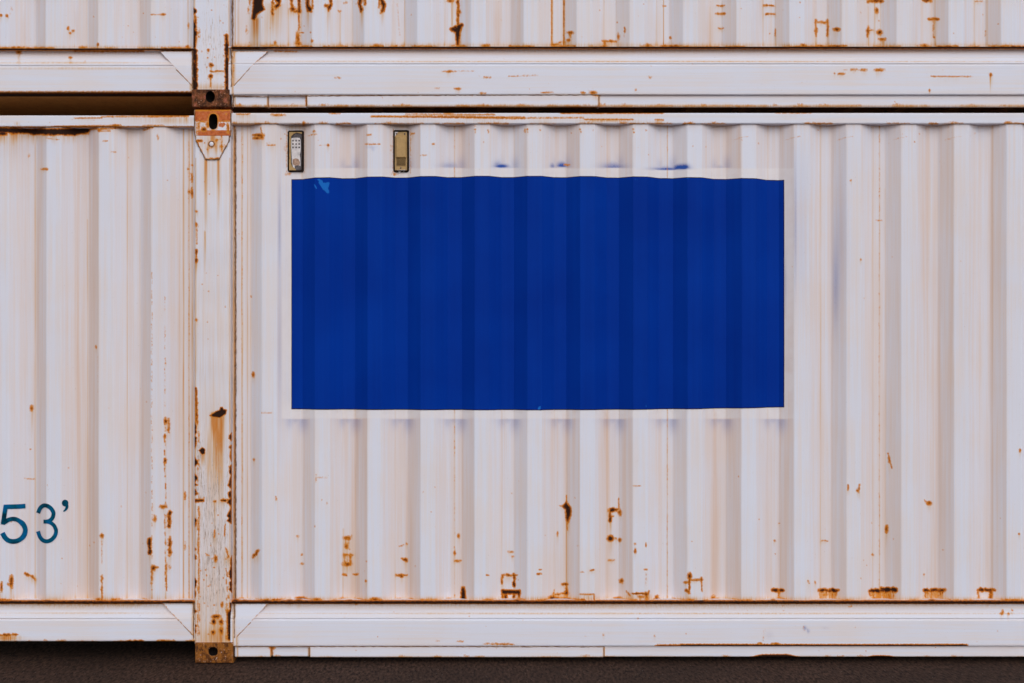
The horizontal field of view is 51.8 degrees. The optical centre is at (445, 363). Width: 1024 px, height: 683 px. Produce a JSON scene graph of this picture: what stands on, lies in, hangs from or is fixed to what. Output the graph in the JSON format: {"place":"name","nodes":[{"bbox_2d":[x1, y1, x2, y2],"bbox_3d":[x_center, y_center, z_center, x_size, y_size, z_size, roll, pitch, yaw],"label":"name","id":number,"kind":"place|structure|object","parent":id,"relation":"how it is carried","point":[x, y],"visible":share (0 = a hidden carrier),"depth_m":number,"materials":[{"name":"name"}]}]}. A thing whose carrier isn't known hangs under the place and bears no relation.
{"place":"outdoors","nodes":[
{"label":"outdoors","id":0,"kind":"place"},
{"bbox_2d":[0,641,1023,682],"bbox_3d":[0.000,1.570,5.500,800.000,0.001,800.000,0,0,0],"label":"ground","id":1,"kind":"structure","parent":0,"point":[97,661],"depth_m":5.41,"materials":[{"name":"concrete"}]},
{"bbox_2d":[0,110,1023,662],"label":"shipping container","id":2,"kind":"object","parent":1,"relation":"on","point":[520,384],"visible":1,"depth_m":5.52,"materials":[{"name":"white metal"}]},
{"bbox_2d":[0,0,1023,115],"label":"shipping container","id":3,"kind":"object","parent":2,"relation":"on","point":[123,57],"visible":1,"depth_m":5.51,"materials":[{"name":"white metal"}]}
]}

